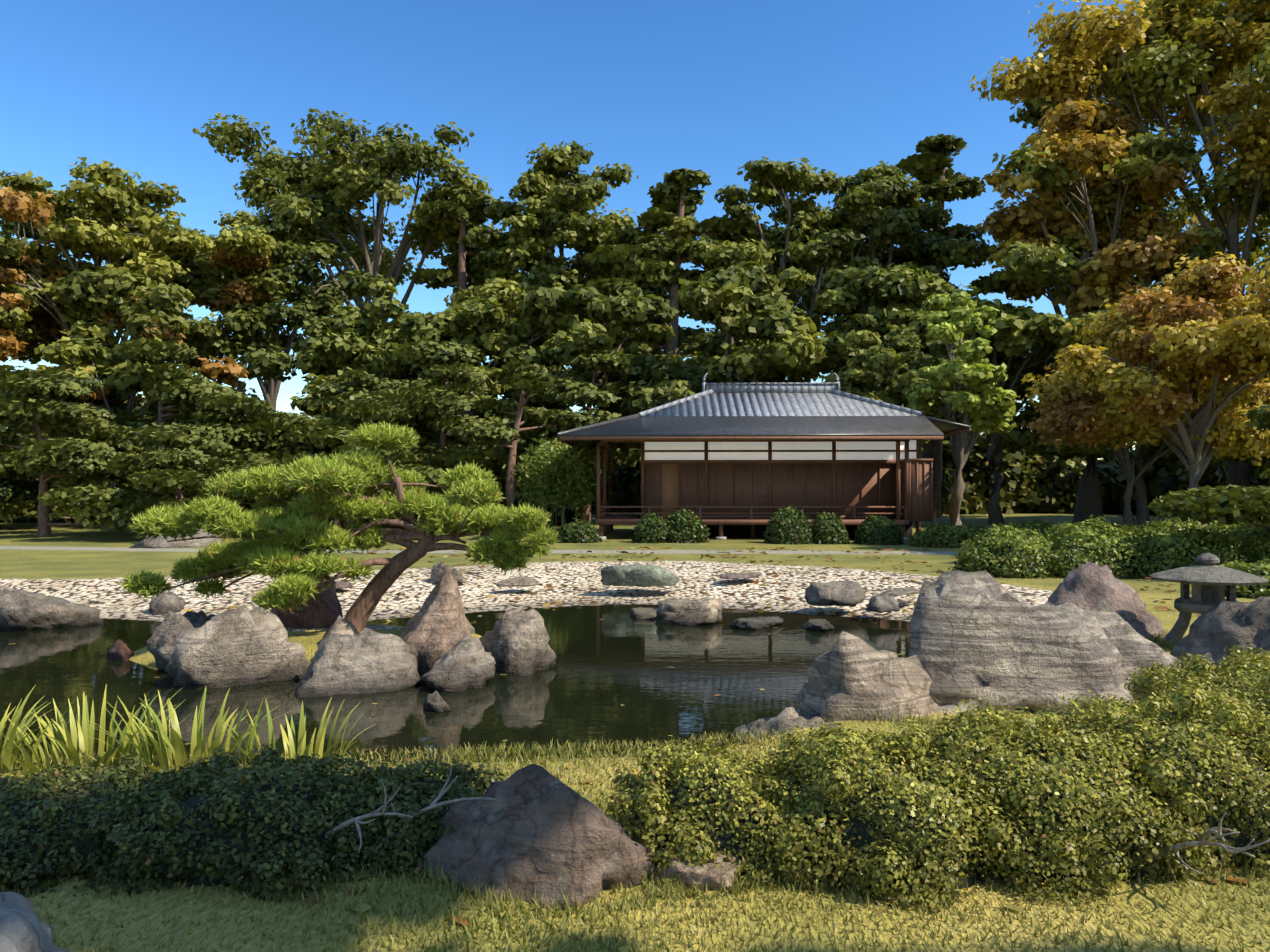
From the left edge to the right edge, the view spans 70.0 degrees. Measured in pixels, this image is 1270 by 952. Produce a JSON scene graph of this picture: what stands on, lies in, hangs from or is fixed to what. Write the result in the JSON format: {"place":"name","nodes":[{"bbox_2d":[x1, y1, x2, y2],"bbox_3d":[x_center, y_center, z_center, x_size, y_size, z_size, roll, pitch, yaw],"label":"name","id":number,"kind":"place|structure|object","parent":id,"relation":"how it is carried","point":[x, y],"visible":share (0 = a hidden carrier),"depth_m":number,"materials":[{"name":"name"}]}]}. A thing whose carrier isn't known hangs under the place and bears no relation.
{"place":"outdoors","nodes":[
{"label":"outdoors","id":0,"kind":"place"},
{"bbox_2d":[0,604,910,769],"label":"pond water","id":1,"kind":"structure","parent":0,"point":[591,680],"depth_m":8.71,"materials":[{"name":"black liquid"}]},
{"bbox_2d":[0,588,103,630],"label":"shore rock","id":2,"kind":"object","parent":1,"relation":"in","point":[22,610],"visible":0.83,"depth_m":12.45,"materials":[{"name":"grey stone"}]},
{"bbox_2d":[105,639,133,660],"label":"rock","id":3,"kind":"object","parent":1,"relation":"in","point":[119,650],"visible":0.85,"depth_m":10.29,"materials":[{"name":"brown stone"}]},
{"bbox_2d":[149,591,184,614],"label":"shore rock","id":4,"kind":"object","parent":1,"relation":"in","point":[171,601],"visible":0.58,"depth_m":13.87,"materials":[{"name":"grey stone"}]},
{"bbox_2d":[294,628,420,697],"bbox_3d":[-2.694,1.811,8.805,1.200,0.638,0.800,0,-1,-10],"label":"island rock","id":5,"kind":"object","parent":1,"relation":"in","point":[367,661],"visible":0.9,"depth_m":8.75,"materials":[{"name":"grey stone"}]},
{"bbox_2d":[423,691,450,711],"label":"pond stone","id":6,"kind":"object","parent":1,"relation":"on","point":[435,701],"visible":0.96,"depth_m":7.90,"materials":[{"name":"grey stone"}]},
{"bbox_2d":[12,619,901,760],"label":"floating pond leaves","id":7,"kind":"object","parent":1,"relation":"on","point":[410,759],"visible":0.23,"depth_m":8.52,"materials":[{"name":"plant"}]},
{"bbox_2d":[421,635,495,692],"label":"island rock","id":8,"kind":"object","parent":1,"relation":"in","point":[466,662],"visible":0.98,"depth_m":8.81,"materials":[{"name":"grey stone"}]},
{"bbox_2d":[630,607,656,619],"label":"rock","id":9,"kind":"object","parent":1,"relation":"on","point":[639,613],"visible":0.83,"depth_m":13.58,"materials":[{"name":"grey stone"}]},
{"bbox_2d":[655,597,722,625],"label":"rock","id":10,"kind":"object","parent":1,"relation":"on","point":[690,611],"depth_m":12.97,"materials":[{"name":"grey stone"}]},
{"bbox_2d":[730,616,783,629],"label":"rock","id":11,"kind":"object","parent":1,"relation":"on","point":[753,623],"visible":0.98,"depth_m":12.59,"materials":[{"name":"grey stone"}]},
{"bbox_2d":[732,707,807,742],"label":"rock","id":12,"kind":"object","parent":1,"relation":"on","point":[789,713],"visible":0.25,"depth_m":6.62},
{"bbox_2d":[801,619,834,630],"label":"rock","id":13,"kind":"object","parent":1,"relation":"on","point":[818,624],"visible":0.96,"depth_m":12.43,"materials":[{"name":"grey stone"}]},
{"bbox_2d":[0,513,1269,951],"bbox_3d":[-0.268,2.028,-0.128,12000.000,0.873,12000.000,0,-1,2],"label":"ground","id":14,"kind":"structure","parent":0,"point":[86,565],"depth_m":5.32,"materials":[{"name":"green plant"}]},
{"bbox_2d":[0,585,14,590],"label":"rock","id":15,"kind":"object","parent":14,"relation":"on","point":[7,588],"depth_m":13.33,"materials":[{"name":"grey stone"}]},
{"bbox_2d":[0,328,27,422],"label":"tree","id":16,"kind":"object","parent":14,"relation":"on","point":[11,346],"visible":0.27,"depth_m":41.97,"materials":[{"name":"orange plant"}]},
{"bbox_2d":[0,892,69,951],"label":"corner rock","id":17,"kind":"object","parent":14,"relation":"on","point":[23,928],"visible":1,"depth_m":2.62,"materials":[{"name":"grey stone"}]},
{"bbox_2d":[0,390,83,501],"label":"pine","id":18,"kind":"object","parent":14,"relation":"on","point":[4,472],"visible":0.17,"depth_m":35.13,"materials":[{"name":"green plant"}]},
{"bbox_2d":[0,215,91,336],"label":"tree","id":19,"kind":"object","parent":14,"relation":"on","point":[12,314],"visible":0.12,"depth_m":41.89,"materials":[{"name":"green plant"}]},
{"bbox_2d":[0,403,188,527],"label":"pine","id":20,"kind":"object","parent":14,"relation":"on","point":[8,506],"visible":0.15,"depth_m":36.98,"materials":[{"name":"green plant"}]},
{"bbox_2d":[0,364,222,536],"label":"pine","id":21,"kind":"object","parent":14,"relation":"on","point":[65,449],"visible":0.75,"depth_m":29.70,"materials":[{"name":"green plant"}]},
{"bbox_2d":[37,428,243,509],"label":"pine","id":22,"kind":"object","parent":14,"relation":"on","point":[165,471],"visible":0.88,"depth_m":27.77,"materials":[{"name":"green plant"}]},
{"bbox_2d":[0,157,282,385],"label":"tree","id":23,"kind":"object","parent":14,"relation":"on","point":[118,223],"visible":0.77,"depth_m":44.93,"materials":[{"name":"green plant"}]},
{"bbox_2d":[34,263,249,433],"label":"tree","id":24,"kind":"object","parent":14,"relation":"on","point":[107,301],"visible":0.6,"depth_m":41.13,"materials":[{"name":"green plant"}]},
{"bbox_2d":[63,337,276,470],"bbox_3d":[-21.403,-1.723,39.150,10.843,8.032,8.803,0,-1,-25],"label":"pine","id":25,"kind":"object","parent":14,"relation":"on","point":[158,354],"visible":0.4,"depth_m":37.45,"materials":[{"name":"green plant"}]},
{"bbox_2d":[146,611,195,671],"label":"island rock","id":26,"kind":"object","parent":14,"relation":"on","point":[162,640],"visible":0.31,"depth_m":9.56,"materials":[{"name":"grey stone"}]},
{"bbox_2d":[129,529,224,547],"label":"rock","id":27,"kind":"object","parent":14,"relation":"on","point":[157,542],"visible":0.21,"depth_m":25.24,"materials":[{"name":"grey stone"}]},
{"bbox_2d":[0,684,374,778],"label":"iris leaves","id":28,"kind":"object","parent":14,"relation":"on","point":[73,744],"visible":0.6,"depth_m":5.54,"materials":[{"name":"green plant"}]},
{"bbox_2d":[118,402,274,505],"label":"pine","id":29,"kind":"object","parent":14,"relation":"on","point":[179,419],"visible":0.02,"depth_m":37.92,"materials":[{"name":"green plant"}]},
{"bbox_2d":[183,610,215,627],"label":"rock","id":30,"kind":"object","parent":14,"relation":"on","point":[200,618],"visible":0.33,"depth_m":11.03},
{"bbox_2d":[124,391,333,508],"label":"pine","id":31,"kind":"object","parent":14,"relation":"on","point":[229,429],"visible":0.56,"depth_m":33.11,"materials":[{"name":"green plant"}]},
{"bbox_2d":[165,604,310,688],"bbox_3d":[-4.030,1.730,9.316,1.390,0.862,0.932,1,-1,-40],"label":"island rock","id":32,"kind":"object","parent":14,"relation":"on","point":[241,645],"visible":0.81,"depth_m":8.96,"materials":[{"name":"grey stone"}]},
{"bbox_2d":[0,742,507,902],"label":"shrubs","id":33,"kind":"object","parent":14,"relation":"on","point":[218,819],"visible":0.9,"depth_m":3.90,"materials":[{"name":"green plant"}]},
{"bbox_2d":[159,197,351,413],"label":"tree","id":34,"kind":"object","parent":14,"relation":"on","point":[258,326],"visible":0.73,"depth_m":49.59,"materials":[{"name":"green plant"}]},
{"bbox_2d":[0,389,594,524],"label":"thicket","id":35,"kind":"object","parent":14,"relation":"on","point":[151,411],"visible":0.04,"depth_m":42.39,"materials":[{"name":"green plant"}]},
{"bbox_2d":[270,581,342,628],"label":"rock","id":36,"kind":"object","parent":14,"relation":"on","point":[324,610],"visible":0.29,"depth_m":11.34,"materials":[{"name":"brown stone"}]},
{"bbox_2d":[310,615,358,662],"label":"island rock","id":37,"kind":"object","parent":14,"relation":"on","point":[340,625],"visible":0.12,"depth_m":10.00,"materials":[{"name":"grey stone"}]},
{"bbox_2d":[116,421,559,632],"bbox_3d":[-3.290,0.731,10.655,4.813,2.672,2.439,0,-1,2],"label":"island pine","id":38,"kind":"object","parent":14,"relation":"on","point":[299,503],"visible":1,"depth_m":10.41,"materials":[{"name":"green plant"}]},
{"bbox_2d":[234,410,443,523],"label":"pine","id":39,"kind":"object","parent":14,"relation":"on","point":[327,415],"visible":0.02,"depth_m":40.27,"materials":[{"name":"green plant"}]},
{"bbox_2d":[192,108,493,321],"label":"tall tree","id":40,"kind":"object","parent":14,"relation":"on","point":[341,183],"visible":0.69,"depth_m":55.17,"materials":[{"name":"green plant"}]},
{"bbox_2d":[335,581,352,588],"bbox_3d":[-5.304,1.865,15.499,0.664,0.101,0.904,1,-2,-59],"label":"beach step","id":41,"kind":"object","parent":14,"relation":"on","point":[341,584],"visible":0.19,"depth_m":15.41,"materials":[{"name":"grey stone"}]},
{"bbox_2d":[234,370,480,526],"bbox_3d":[-10.707,-0.968,36.664,9.891,6.482,8.950,0,-1,-20],"label":"pine","id":42,"kind":"object","parent":14,"relation":"on","point":[349,393],"visible":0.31,"depth_m":35.10,"materials":[{"name":"green plant"}]},
{"bbox_2d":[229,268,487,417],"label":"tree","id":43,"kind":"object","parent":14,"relation":"on","point":[338,344],"visible":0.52,"depth_m":43.54,"materials":[{"name":"green plant"}]},
{"bbox_2d":[275,429,445,526],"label":"pine","id":44,"kind":"object","parent":14,"relation":"on","point":[332,438],"visible":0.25,"depth_m":29.05,"materials":[{"name":"green plant"}]},
{"bbox_2d":[400,565,471,673],"bbox_3d":[-2.204,1.584,9.940,1.084,1.254,1.092,0,-1,9],"label":"island rock","id":45,"kind":"object","parent":14,"relation":"on","point":[436,629],"visible":0.5,"depth_m":9.59,"materials":[{"name":"grey stone"}]},
{"bbox_2d":[355,339,532,483],"bbox_3d":[-8.209,-1.908,40.486,8.569,8.467,8.137,0,-1,-25],"label":"pine","id":46,"kind":"object","parent":14,"relation":"on","point":[425,353],"visible":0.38,"depth_m":39.64,"materials":[{"name":"green plant"}]},
{"bbox_2d":[364,364,529,502],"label":"pine","id":47,"kind":"object","parent":14,"relation":"on","point":[433,401],"visible":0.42,"depth_m":35.96,"materials":[{"name":"green plant"}]},
{"bbox_2d":[428,562,466,582],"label":"rock","id":48,"kind":"object","parent":14,"relation":"on","point":[437,569],"visible":0.73,"depth_m":16.41,"materials":[{"name":"grey stone"}]},
{"bbox_2d":[373,184,534,421],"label":"tall pine","id":49,"kind":"object","parent":14,"relation":"on","point":[467,204],"visible":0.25,"depth_m":54.25,"materials":[{"name":"green plant"}]},
{"bbox_2d":[465,616,474,633],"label":"rock","id":50,"kind":"object","parent":14,"relation":"on","point":[471,628],"depth_m":11.34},
{"bbox_2d":[377,280,580,414],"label":"tree","id":51,"kind":"object","parent":14,"relation":"on","point":[540,313],"visible":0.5,"depth_m":42.53,"materials":[{"name":"green plant"}]},
{"bbox_2d":[495,576,537,586],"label":"rock","id":52,"kind":"object","parent":14,"relation":"on","point":[518,581],"visible":1,"depth_m":15.85,"materials":[{"name":"grey stone"}]},
{"bbox_2d":[447,361,586,509],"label":"pine","id":53,"kind":"object","parent":14,"relation":"on","point":[525,377],"visible":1,"depth_m":32.93,"materials":[{"name":"green plant"}]},
{"bbox_2d":[479,608,556,675],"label":"island rock","id":54,"kind":"object","parent":14,"relation":"on","point":[514,642],"visible":0.79,"depth_m":9.67,"materials":[{"name":"grey stone"}]},
{"bbox_2d":[413,764,659,909],"bbox_3d":[-0.351,1.490,3.874,1.027,0.515,0.754,1,-1,-35],"label":"foreground rock","id":55,"kind":"object","parent":14,"relation":"on","point":[556,833],"visible":0.85,"depth_m":3.67,"materials":[{"name":"grey stone"}]},
{"bbox_2d":[502,430,616,532],"bbox_3d":[-2.835,0.211,32.844,4.443,3.776,3.830,-1,-1,41],"label":"shrub","id":56,"kind":"object","parent":14,"relation":"on","point":[557,476],"visible":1,"depth_m":32.09,"materials":[{"name":"green plant"}]},
{"bbox_2d":[478,347,656,521],"bbox_3d":[-2.811,-1.706,39.401,8.286,8.034,10.011,0,-1,2],"label":"pine","id":57,"kind":"object","parent":14,"relation":"on","point":[593,394],"visible":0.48,"depth_m":38.49,"materials":[{"name":"green plant"}]},
{"bbox_2d":[465,140,686,370],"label":"tree","id":58,"kind":"object","parent":14,"relation":"on","point":[560,201],"visible":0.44,"depth_m":49.09,"materials":[{"name":"green plant"}]},
{"bbox_2d":[1,378,1185,515],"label":"thicket","id":59,"kind":"object","parent":14,"relation":"on","point":[1035,482],"visible":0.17,"depth_m":58.65,"materials":[{"name":"green plant"}]},
{"bbox_2d":[540,283,707,518],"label":"tree","id":60,"kind":"object","parent":14,"relation":"on","point":[618,316],"visible":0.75,"depth_m":40.62,"materials":[{"name":"green plant"}]},
{"bbox_2d":[600,563,679,586],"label":"rock","id":61,"kind":"object","parent":14,"relation":"on","point":[639,575],"visible":1,"depth_m":15.77,"materials":[{"name":"grey stone"}]},
{"bbox_2d":[570,168,756,375],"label":"tall pine","id":62,"kind":"object","parent":14,"relation":"on","point":[673,195],"visible":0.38,"depth_m":48.64,"materials":[{"name":"green plant"}]},
{"bbox_2d":[81,546,1249,925],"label":"fallen leaves","id":63,"kind":"object","parent":14,"relation":"on","point":[557,602],"visible":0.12,"depth_m":15.39,"materials":[{"name":"brown plant"}]},
{"bbox_2d":[648,847,741,891],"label":"rock","id":64,"kind":"object","parent":14,"relation":"on","point":[712,875],"visible":0.54,"depth_m":3.67,"materials":[{"name":"grey stone"}]},
{"bbox_2d":[627,260,829,383],"bbox_3d":[4.180,-3.751,42.181,10.458,12.564,9.743,0,-1,2],"label":"tree","id":65,"kind":"object","parent":14,"relation":"on","point":[733,301],"visible":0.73,"depth_m":39.22,"materials":[{"name":"green plant"}]},
{"bbox_2d":[556,505,904,544],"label":"shrubs","id":66,"kind":"object","parent":14,"relation":"on","point":[788,525],"visible":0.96,"depth_m":26.81,"materials":[{"name":"green plant"}]},
{"bbox_2d":[718,572,761,578],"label":"rock","id":67,"kind":"object","parent":14,"relation":"on","point":[741,575],"visible":1,"depth_m":16.83,"materials":[{"name":"grey stone"}]},
{"bbox_2d":[622,156,865,380],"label":"tree","id":68,"kind":"object","parent":14,"relation":"on","point":[787,255],"visible":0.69,"depth_m":48.52,"materials":[{"name":"green plant"}]},
{"bbox_2d":[556,372,970,540],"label":"tea house","id":69,"kind":"structure","parent":14,"relation":"on","point":[723,461],"depth_m":29.71,"materials":[{"name":"brown wood"}]},
{"bbox_2d":[744,709,840,739],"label":"flat rock","id":70,"kind":"object","parent":14,"relation":"on","point":[810,717],"visible":0.12,"depth_m":6.34,"materials":[{"name":"grey stone"}]},
{"bbox_2d":[325,766,1269,873],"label":"bare twigs","id":71,"kind":"object","parent":14,"relation":"on","point":[1200,841],"visible":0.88,"depth_m":3.68,"materials":[{"name":"grey plant"}]},
{"bbox_2d":[416,627,1185,920],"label":"rocks","id":72,"kind":"object","parent":14,"relation":"on","point":[653,901],"visible":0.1,"depth_m":3.59,"materials":[{"name":"stone"}]},
{"bbox_2d":[805,580,865,605],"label":"rock","id":73,"kind":"object","parent":14,"relation":"on","point":[843,593],"visible":1,"depth_m":13.84,"materials":[{"name":"grey stone"}]},
{"bbox_2d":[797,631,940,721],"bbox_3d":[2.153,1.630,6.905,1.822,1.030,1.195,0,-1,7],"label":"rock","id":74,"kind":"object","parent":14,"relation":"on","point":[851,677],"visible":0.38,"depth_m":6.51,"materials":[{"name":"grey stone"}]},
{"bbox_2d":[795,161,962,391],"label":"tree","id":75,"kind":"object","parent":14,"relation":"on","point":[882,207],"visible":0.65,"depth_m":48.37,"materials":[{"name":"green plant"}]},
{"bbox_2d":[865,593,899,612],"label":"rock","id":76,"kind":"object","parent":14,"relation":"on","point":[880,603],"visible":1,"depth_m":13.24,"materials":[{"name":"grey stone"}]},
{"bbox_2d":[811,262,964,392],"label":"tree","id":77,"kind":"object","parent":14,"relation":"on","point":[875,299],"visible":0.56,"depth_m":40.55,"materials":[{"name":"green plant"}]},
{"bbox_2d":[863,395,929,452],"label":"tree","id":78,"kind":"object","parent":14,"relation":"on","point":[922,442],"depth_m":33.80,"materials":[{"name":"green plant"}]},
{"bbox_2d":[881,587,919,595],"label":"step stone","id":79,"kind":"object","parent":14,"relation":"on","point":[902,591],"visible":0.92,"depth_m":14.09,"materials":[{"name":"grey stone"}]},
{"bbox_2d":[840,323,996,445],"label":"tree","id":80,"kind":"object","parent":14,"relation":"on","point":[878,367],"visible":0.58,"depth_m":36.63,"materials":[{"name":"green plant"}]},
{"bbox_2d":[598,644,1269,914],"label":"shrubs","id":81,"kind":"object","parent":14,"relation":"on","point":[1188,748],"visible":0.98,"depth_m":3.85,"materials":[{"name":"green plant"}]},
{"bbox_2d":[887,134,1017,516],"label":"tall pine","id":82,"kind":"object","parent":14,"relation":"on","point":[930,172],"visible":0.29,"depth_m":51.83,"materials":[{"name":"green plant"}]},
{"bbox_2d":[905,291,1016,524],"bbox_3d":[11.568,-2.180,32.655,3.913,8.947,5.122,-1,-1,39],"label":"tree","id":83,"kind":"object","parent":14,"relation":"on","point":[976,399],"visible":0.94,"depth_m":32.14,"materials":[{"name":"green plant"}]},
{"bbox_2d":[918,284,1107,524],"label":"tree","id":84,"kind":"object","parent":14,"relation":"on","point":[1019,336],"visible":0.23,"depth_m":40.81,"materials":[{"name":"green plant"}]},
{"bbox_2d":[908,570,1134,713],"bbox_3d":[3.058,1.387,7.182,2.700,1.277,1.700,0,-1,-27],"label":"boulder","id":85,"kind":"object","parent":14,"relation":"on","point":[986,636],"visible":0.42,"depth_m":6.71,"materials":[{"name":"grey stone"}]},
{"bbox_2d":[906,519,1254,547],"bbox_3d":[13.455,1.613,24.177,11.233,1.137,5.558,0,-1,2],"label":"hedge","id":86,"kind":"object","parent":14,"relation":"on","point":[936,535],"visible":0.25,"depth_m":25.45,"materials":[{"name":"green plant"}]},
{"bbox_2d":[925,75,1240,522],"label":"tree","id":87,"kind":"object","parent":14,"relation":"on","point":[1087,269],"visible":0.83,"depth_m":42.07,"materials":[{"name":"green plant"}]},
{"bbox_2d":[1047,562,1165,639],"bbox_3d":[5.289,1.454,10.339,1.460,0.963,1.031,0,-1,19],"label":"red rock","id":88,"kind":"object","parent":14,"relation":"on","point":[1087,586],"visible":0.38,"depth_m":10.14,"materials":[{"name":"stone"}]},
{"bbox_2d":[948,515,1269,598],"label":"hedge","id":89,"kind":"object","parent":14,"relation":"on","point":[1006,551],"visible":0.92,"depth_m":16.63,"materials":[{"name":"green plant"}]},
{"bbox_2d":[968,0,1269,523],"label":"tree","id":90,"kind":"object","parent":14,"relation":"on","point":[1155,62],"visible":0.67,"depth_m":42.76,"materials":[{"name":"orange plant"}]},
{"bbox_2d":[995,293,1269,526],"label":"tree","id":91,"kind":"object","parent":14,"relation":"on","point":[1012,442],"visible":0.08,"depth_m":38.86,"materials":[{"name":"green plant"}]},
{"bbox_2d":[1015,252,1269,528],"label":"tree","id":92,"kind":"object","parent":14,"relation":"on","point":[1205,350],"visible":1,"depth_m":23.34,"materials":[{"name":"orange plant"}]},
{"bbox_2d":[1088,604,1199,700],"bbox_3d":[4.267,1.499,7.444,1.800,0.874,1.200,0,-1,19],"label":"rock","id":93,"kind":"object","parent":14,"relation":"on","point":[1130,643],"visible":0.15,"depth_m":7.27,"materials":[{"name":"grey stone"}]},
{"bbox_2d":[1044,358,1245,524],"bbox_3d":[19.238,-1.158,35.814,6.289,6.903,7.793,0,-1,2],"label":"tree","id":94,"kind":"object","parent":14,"relation":"on","point":[1127,463],"depth_m":35.12,"materials":[{"name":"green plant"}]},
{"bbox_2d":[1146,404,1269,529],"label":"pine","id":95,"kind":"object","parent":14,"relation":"on","point":[1231,504],"visible":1,"depth_m":16.18,"materials":[{"name":"green plant"}]},
{"bbox_2d":[1149,553,1268,646],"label":"stone lantern","id":96,"kind":"object","parent":14,"relation":"on","point":[1207,578],"visible":0.83,"depth_m":9.17,"materials":[{"name":"grey stone"}]},
{"bbox_2d":[1170,596,1269,671],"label":"dark rock","id":97,"kind":"object","parent":14,"relation":"on","point":[1211,635],"visible":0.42,"depth_m":7.94,"materials":[{"name":"grey stone"}]},
{"bbox_2d":[1174,458,1269,519],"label":"thicket","id":98,"kind":"object","parent":14,"relation":"on","point":[1214,474],"visible":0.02,"depth_m":51.07,"materials":[{"name":"green plant"}]},
{"bbox_2d":[0,726,1269,951],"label":"lawn","id":99,"kind":"structure","parent":0,"point":[492,758],"depth_m":3.45,"materials":[{"name":"green plant"}]},
{"bbox_2d":[0,0,1269,459],"label":"sky","id":100,"kind":"structure","parent":0,"point":[655,88],"materials":[{"name":"blue"}]}
]}

